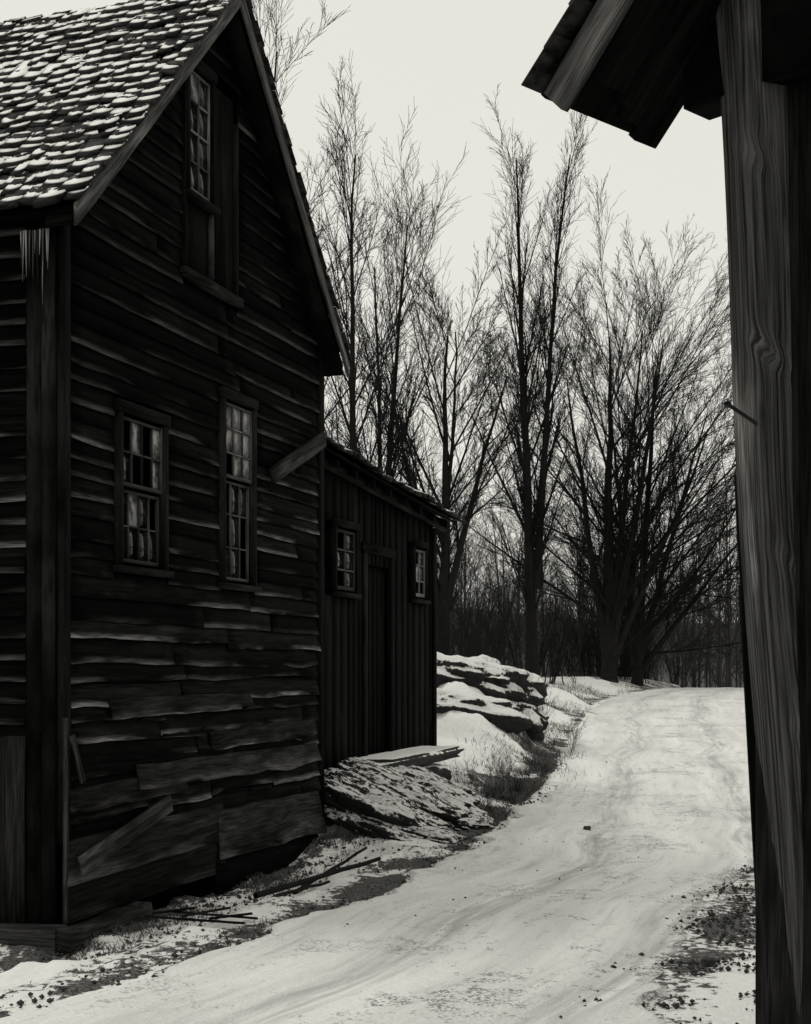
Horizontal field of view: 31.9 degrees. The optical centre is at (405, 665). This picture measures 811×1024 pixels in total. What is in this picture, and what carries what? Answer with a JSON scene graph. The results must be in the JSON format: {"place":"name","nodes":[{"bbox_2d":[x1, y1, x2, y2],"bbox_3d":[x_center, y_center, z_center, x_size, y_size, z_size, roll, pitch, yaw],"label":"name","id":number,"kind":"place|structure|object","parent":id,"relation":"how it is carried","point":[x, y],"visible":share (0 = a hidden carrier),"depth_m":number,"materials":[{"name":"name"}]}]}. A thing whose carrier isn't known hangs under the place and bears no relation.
{"place":"outdoors","nodes":[
{"label":"outdoors","id":0,"kind":"place"},
{"bbox_2d":[0,0,738,622],"label":"sky","id":1,"kind":"structure","parent":0,"point":[442,59],"materials":[{"name":"white"}]},
{"bbox_2d":[0,687,753,1023],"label":"snowy road","id":2,"kind":"structure","parent":0,"point":[566,931],"depth_m":9.41,"materials":[{"name":"white snow"}]},
{"bbox_2d":[583,826,590,830],"bbox_3d":[1.830,1.641,14.300,0.077,0.048,0.073,0,0,0],"label":"stone","id":3,"kind":"object","parent":2,"relation":"on","point":[586,827],"visible":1,"depth_m":14.27,"materials":[{"name":"grey stone"}]},
{"bbox_2d":[0,608,754,1023],"bbox_3d":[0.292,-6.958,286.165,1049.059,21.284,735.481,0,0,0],"label":"ground","id":4,"kind":"structure","parent":0,"point":[718,990],"depth_m":9.89,"materials":[{"name":"white snow"}]},
{"bbox_2d":[0,901,153,956],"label":"sill timber","id":5,"kind":"object","parent":4,"relation":"on","point":[51,939],"visible":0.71,"depth_m":9.37,"materials":[{"name":"black wood"}]},
{"bbox_2d":[0,218,323,923],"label":"corner boards","id":6,"kind":"object","parent":5,"relation":"on","point":[35,814],"visible":0.72,"depth_m":9.48,"materials":[{"name":"black wood"}]},
{"bbox_2d":[20,228,48,303],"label":"icicles","id":7,"kind":"structure","parent":6,"relation":"attached to","point":[36,236],"depth_m":9.45,"materials":[{"name":"clear"}]},
{"bbox_2d":[62,692,326,924],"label":"skirting planks","id":8,"kind":"object","parent":6,"relation":"attached to","point":[152,850],"visible":0.98,"depth_m":11.18,"materials":[{"name":"black wood"}]},
{"bbox_2d":[71,31,320,839],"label":"clapboards","id":9,"kind":"object","parent":6,"relation":"attached to","point":[150,327],"visible":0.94,"depth_m":11.19,"materials":[{"name":"black wood"}]},
{"bbox_2d":[112,398,174,577],"bbox_3d":[-1.955,-1.290,10.516,0.115,1.240,0.830,0,0,18],"label":"window frame","id":10,"kind":"structure","parent":9,"relation":"attached to","point":[123,407],"depth_m":10.37,"materials":[{"name":"black wood"}]},
{"bbox_2d":[124,416,161,566],"bbox_3d":[-1.973,-1.275,10.522,0.056,1.050,0.620,0,0,18],"label":"window sash","id":11,"kind":"structure","parent":10,"relation":"in","point":[141,486],"depth_m":10.54,"materials":[{"name":"black wood"}]},
{"bbox_2d":[124,452,155,562],"bbox_3d":[-1.979,-1.151,10.524,0.036,0.793,0.612,0,0,18],"label":"window pane","id":12,"kind":"structure","parent":11,"relation":"in","point":[143,545],"depth_m":10.57,"materials":[{"name":"grey glass"}]},
{"bbox_2d":[129,423,159,527],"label":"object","id":13,"kind":"structure","parent":11,"relation":"in","point":[133,522],"depth_m":10.50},
{"bbox_2d":[186,60,220,215],"bbox_3d":[-1.660,-4.280,11.430,0.115,1.160,0.560,0,0,18],"label":"attic window casing","id":14,"kind":"object","parent":9,"relation":"attached to","point":[205,72],"visible":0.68,"depth_m":11.54,"materials":[{"name":"black wood"}]},
{"bbox_2d":[191,71,209,201],"bbox_3d":[-1.675,-4.265,11.435,0.028,0.970,0.400,0,0,18],"label":"attic window sash","id":15,"kind":"object","parent":14,"relation":"in","point":[207,142],"visible":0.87,"depth_m":11.55,"materials":[{"name":"grey wood"}]},
{"bbox_2d":[191,73,197,103],"bbox_3d":[-1.704,-4.629,11.339,0.012,0.234,0.192,0,0,18],"label":"window pane","id":16,"kind":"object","parent":15,"relation":"in","point":[194,87],"visible":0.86,"depth_m":11.37,"materials":[{"name":"grey glass"}]},
{"bbox_2d":[191,80,207,197],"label":"attic window panes","id":17,"kind":"object","parent":15,"relation":"in","point":[203,95],"visible":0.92,"depth_m":11.49,"materials":[{"name":"grey glass"}]},
{"bbox_2d":[178,79,243,308],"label":"attic hatch boards","id":18,"kind":"object","parent":9,"relation":"attached to","point":[210,257],"visible":0.84,"depth_m":11.79,"materials":[{"name":"black wood"}]},
{"bbox_2d":[218,386,261,592],"bbox_3d":[-1.434,-1.480,12.129,0.115,1.680,0.760,0,0,18],"label":"window frame","id":19,"kind":"object","parent":9,"relation":"attached to","point":[227,394],"depth_m":12.01,"materials":[{"name":"black wood"}]},
{"bbox_2d":[226,402,251,582],"bbox_3d":[-1.452,-1.465,12.135,0.056,1.490,0.550,0,0,18],"label":"window far sash","id":20,"kind":"object","parent":19,"relation":"in","point":[229,514],"depth_m":12.21,"materials":[{"name":"grey wood"}]},
{"bbox_2d":[226,485,245,577],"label":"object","id":21,"kind":"object","parent":20,"relation":"in","point":[234,539],"visible":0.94,"depth_m":12.16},
{"bbox_2d":[226,405,249,479],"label":"window far clouded panes","id":22,"kind":"object","parent":20,"relation":"in","point":[237,443],"visible":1,"depth_m":12.16,"materials":[{"name":"grey glass"}]},
{"bbox_2d":[269,432,326,483],"bbox_3d":[-0.992,-1.953,13.274,0.042,0.654,1.320,0,0,18],"label":"loose brace plank","id":23,"kind":"object","parent":9,"relation":"attached to","point":[294,459],"visible":1,"depth_m":13.19,"materials":[{"name":"grey wood"}]},
{"bbox_2d":[25,281,302,925],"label":"wall","id":24,"kind":"structure","parent":4,"relation":"on","point":[203,887],"depth_m":10.95,"materials":[{"name":"black wood"}]},
{"bbox_2d":[0,220,25,746],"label":"side clapboards","id":25,"kind":"object","parent":24,"relation":"attached to","point":[12,504],"visible":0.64,"depth_m":9.54,"materials":[{"name":"black wood"}]},
{"bbox_2d":[0,9,342,366],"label":"roof deck","id":26,"kind":"structure","parent":24,"relation":"on","point":[27,212],"depth_m":9.44,"materials":[{"name":"black wood"}]},
{"bbox_2d":[0,0,351,361],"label":"roof shingles","id":27,"kind":"object","parent":24,"relation":"on","point":[58,117],"visible":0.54,"depth_m":10.78,"materials":[{"name":"grey wood"}]},
{"bbox_2d":[45,0,348,376],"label":"rake boards","id":28,"kind":"object","parent":27,"relation":"attached to","point":[229,23],"visible":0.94,"depth_m":12.38,"materials":[{"name":"grey wood"}]},
{"bbox_2d":[149,75,236,231],"bbox_3d":[-1.710,-4.300,11.787,0.053,2.300,4.750,0,0,18],"label":"gable backing","id":29,"kind":"object","parent":24,"relation":"on","point":[221,85],"depth_m":12.19,"materials":[{"name":"black wood"}]},
{"bbox_2d":[144,906,257,924],"bbox_3d":[-1.354,1.659,9.478,0.768,0.062,0.354,0,0,28],"label":"broken lath frame","id":30,"kind":"object","parent":4,"relation":"on","point":[208,913],"visible":1,"depth_m":9.44,"materials":[{"name":"black wood"}]},
{"bbox_2d":[271,880,329,896],"bbox_3d":[-0.802,1.718,10.851,0.044,0.047,0.806,0,0,30],"label":"fallen pole","id":31,"kind":"object","parent":4,"relation":"on","point":[301,889],"visible":0.9,"depth_m":10.84,"materials":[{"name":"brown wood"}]},
{"bbox_2d":[253,857,380,898],"bbox_3d":[-0.669,1.695,11.398,0.046,0.100,1.836,0,0,30],"label":"fallen pole","id":32,"kind":"object","parent":4,"relation":"on","point":[266,892],"visible":0.99,"depth_m":11.20,"materials":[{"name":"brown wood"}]},
{"bbox_2d":[0,675,654,1014],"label":"dead grass","id":33,"kind":"structure","parent":4,"relation":"on","point":[531,786],"depth_m":14.81,"materials":[{"name":"plant"}]},
{"bbox_2d":[293,847,366,894],"bbox_3d":[-0.626,1.748,12.150,0.044,0.203,1.596,0,0,20],"label":"fallen pole","id":34,"kind":"object","parent":4,"relation":"on","point":[347,859],"visible":0.64,"depth_m":12.30,"materials":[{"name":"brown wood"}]},
{"bbox_2d":[282,110,401,454],"bbox_3d":[-3.177,-6.426,34.790,4.931,15.454,5.815,0,0,-42],"label":"poplar tree","id":35,"kind":"object","parent":4,"relation":"on","point":[333,262],"visible":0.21,"depth_m":35.25,"materials":[{"name":"black plant"}]},
{"bbox_2d":[251,0,438,447],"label":"poplar tree","id":36,"kind":"object","parent":4,"relation":"on","point":[285,90],"visible":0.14,"depth_m":32.48,"materials":[{"name":"black plant"}]},
{"bbox_2d":[298,53,437,483],"bbox_3d":[-2.600,-8.002,37.349,5.966,18.403,5.063,0,0,-33],"label":"poplar tree","id":37,"kind":"object","parent":4,"relation":"on","point":[350,335],"visible":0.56,"depth_m":37.63,"materials":[{"name":"black plant"}]},
{"bbox_2d":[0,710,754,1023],"bbox_3d":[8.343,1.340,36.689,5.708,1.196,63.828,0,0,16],"label":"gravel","id":38,"kind":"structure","parent":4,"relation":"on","point":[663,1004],"depth_m":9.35,"materials":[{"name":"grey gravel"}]},
{"bbox_2d":[324,768,455,836],"bbox_3d":[-0.256,1.504,14.228,2.037,0.546,0.995,23,8,19],"label":"rock ledge","id":39,"kind":"object","parent":4,"relation":"on","point":[349,797],"visible":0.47,"depth_m":13.98,"materials":[{"name":"grey stone"}]},
{"bbox_2d":[324,435,467,769],"bbox_3d":[-1.749,-1.222,17.137,3.786,5.444,5.355,0,0,18],"label":"lean to shed","id":40,"kind":"object","parent":4,"relation":"on","point":[380,613],"visible":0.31,"depth_m":16.56,"materials":[{"name":"brown wood"}]},
{"bbox_2d":[328,517,361,598],"bbox_3d":[-0.656,-1.160,15.498,0.115,0.840,0.780,0,0,18],"label":"window frame","id":41,"kind":"structure","parent":40,"relation":"in","point":[354,527],"depth_m":15.17,"materials":[{"name":"black wood"}]},
{"bbox_2d":[337,534,352,587],"bbox_3d":[-0.674,-1.145,15.504,0.009,0.642,0.612,0,0,18],"label":"window pane","id":42,"kind":"structure","parent":40,"relation":"in","point":[348,538],"depth_m":15.61,"materials":[{"name":"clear glass"}]},
{"bbox_2d":[337,529,354,591],"bbox_3d":[-0.670,-1.145,15.503,0.028,0.650,0.620,0,0,18],"label":"window sash","id":43,"kind":"structure","parent":40,"relation":"in","point":[344,532],"depth_m":15.52,"materials":[{"name":"paint"}]},
{"bbox_2d":[324,757,472,829],"bbox_3d":[-0.031,1.427,14.808,2.011,0.554,1.110,22,8,21],"label":"rock ledge","id":44,"kind":"object","parent":4,"relation":"on","point":[426,799],"visible":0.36,"depth_m":14.58,"materials":[{"name":"grey stone"}]},
{"bbox_2d":[324,106,492,548],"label":"poplar tree","id":45,"kind":"object","parent":4,"relation":"on","point":[375,320],"visible":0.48,"depth_m":41.92,"materials":[{"name":"black plant"}]},
{"bbox_2d":[350,816,468,843],"bbox_3d":[0.116,1.721,13.849,1.495,0.388,0.850,13,6,28],"label":"rock ledge","id":46,"kind":"object","parent":4,"relation":"on","point":[371,826],"visible":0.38,"depth_m":13.66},
{"bbox_2d":[420,763,451,780],"bbox_3d":[0.142,1.338,17.282,0.604,0.285,1.167,0,0,29],"label":"foundation stone","id":47,"kind":"object","parent":4,"relation":"on","point":[441,770],"visible":0.22,"depth_m":17.28,"materials":[{"name":"grey stone"}]},
{"bbox_2d":[383,765,493,819],"bbox_3d":[0.113,1.449,15.408,1.863,0.549,1.131,19,6,16],"label":"rock ledge","id":48,"kind":"object","parent":4,"relation":"on","point":[443,790],"visible":0.2,"depth_m":15.22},
{"bbox_2d":[324,165,556,654],"bbox_3d":[1.435,-6.444,40.013,6.128,15.305,5.677,0,0,-43],"label":"maple tree","id":49,"kind":"object","parent":4,"relation":"on","point":[444,540],"visible":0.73,"depth_m":39.85,"materials":[{"name":"black plant"}]},
{"bbox_2d":[408,765,480,803],"bbox_3d":[0.167,1.408,16.078,1.546,0.488,1.036,18,4,14],"label":"rock ledge","id":50,"kind":"object","parent":4,"relation":"on","point":[462,787],"visible":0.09,"depth_m":16.09,"materials":[{"name":"grey stone"}]},
{"bbox_2d":[358,745,463,767],"bbox_3d":[0.025,1.099,16.918,0.609,0.160,3.328,0,0,18],"label":"stone doorstep","id":51,"kind":"object","parent":50,"relation":"on","point":[419,755],"visible":0.7,"depth_m":16.58,"materials":[{"name":"grey stone"}]},
{"bbox_2d":[452,814,497,830],"bbox_3d":[0.462,1.676,14.754,1.180,0.320,0.954,9,3,17],"label":"rock ledge","id":52,"kind":"object","parent":4,"relation":"on","point":[471,823],"visible":0.14,"depth_m":14.48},
{"bbox_2d":[437,688,532,733],"bbox_3d":[0.900,0.784,22.169,2.736,0.811,1.969,10,-3,-23],"label":"rock outcrop","id":53,"kind":"object","parent":4,"relation":"on","point":[505,715],"visible":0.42,"depth_m":21.56,"materials":[{"name":"grey stone"}]},
{"bbox_2d":[437,652,526,701],"bbox_3d":[0.494,0.360,23.721,2.917,1.129,2.838,10,-3,-16],"label":"rock outcrop","id":54,"kind":"object","parent":53,"relation":"on","point":[472,672],"visible":0.27,"depth_m":22.73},
{"bbox_2d":[465,654,547,706],"bbox_3d":[1.204,0.421,24.209,2.584,1.200,2.888,10,-4,-18],"label":"rock outcrop","id":55,"kind":"object","parent":53,"relation":"on","point":[539,690],"visible":0.27,"depth_m":23.34,"materials":[{"name":"grey stone"}]},
{"bbox_2d":[447,82,597,675],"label":"poplar tree","id":56,"kind":"object","parent":4,"relation":"on","point":[535,530],"visible":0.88,"depth_m":43.88,"materials":[{"name":"black plant"}]},
{"bbox_2d":[509,700,549,740],"bbox_3d":[1.564,0.895,23.326,1.666,0.864,2.281,10,1,27],"label":"rock outcrop","id":57,"kind":"object","parent":4,"relation":"on","point":[536,713],"visible":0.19,"depth_m":23.00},
{"bbox_2d":[324,380,742,687],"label":"distant trees","id":58,"kind":"object","parent":4,"relation":"on","point":[710,618],"visible":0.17,"depth_m":57.94,"materials":[{"name":"black plant"}]},
{"bbox_2d":[435,519,742,811],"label":"undergrowth","id":59,"kind":"object","parent":4,"relation":"on","point":[473,647],"visible":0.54,"depth_m":39.48,"materials":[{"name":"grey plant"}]},
{"bbox_2d":[454,169,735,682],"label":"maple tree","id":60,"kind":"object","parent":4,"relation":"on","point":[610,617],"visible":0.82,"depth_m":45.76,"materials":[{"name":"black plant"}]},
{"bbox_2d":[486,235,741,686],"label":"maple tree","id":61,"kind":"object","parent":4,"relation":"on","point":[639,664],"visible":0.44,"depth_m":47.58,"materials":[{"name":"black plant"}]},
{"bbox_2d":[521,0,810,1023],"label":"weathered barn","id":62,"kind":"structure","parent":4,"relation":"on","point":[641,70],"depth_m":4.97,"materials":[{"name":"brown wood"}]},
{"bbox_2d":[701,956,715,966],"bbox_3d":[1.720,1.687,8.051,0.087,0.060,0.071,0,0,0],"label":"stone","id":63,"kind":"object","parent":4,"relation":"on","point":[707,960],"visible":0.98,"depth_m":8.02,"materials":[{"name":"grey stone"}]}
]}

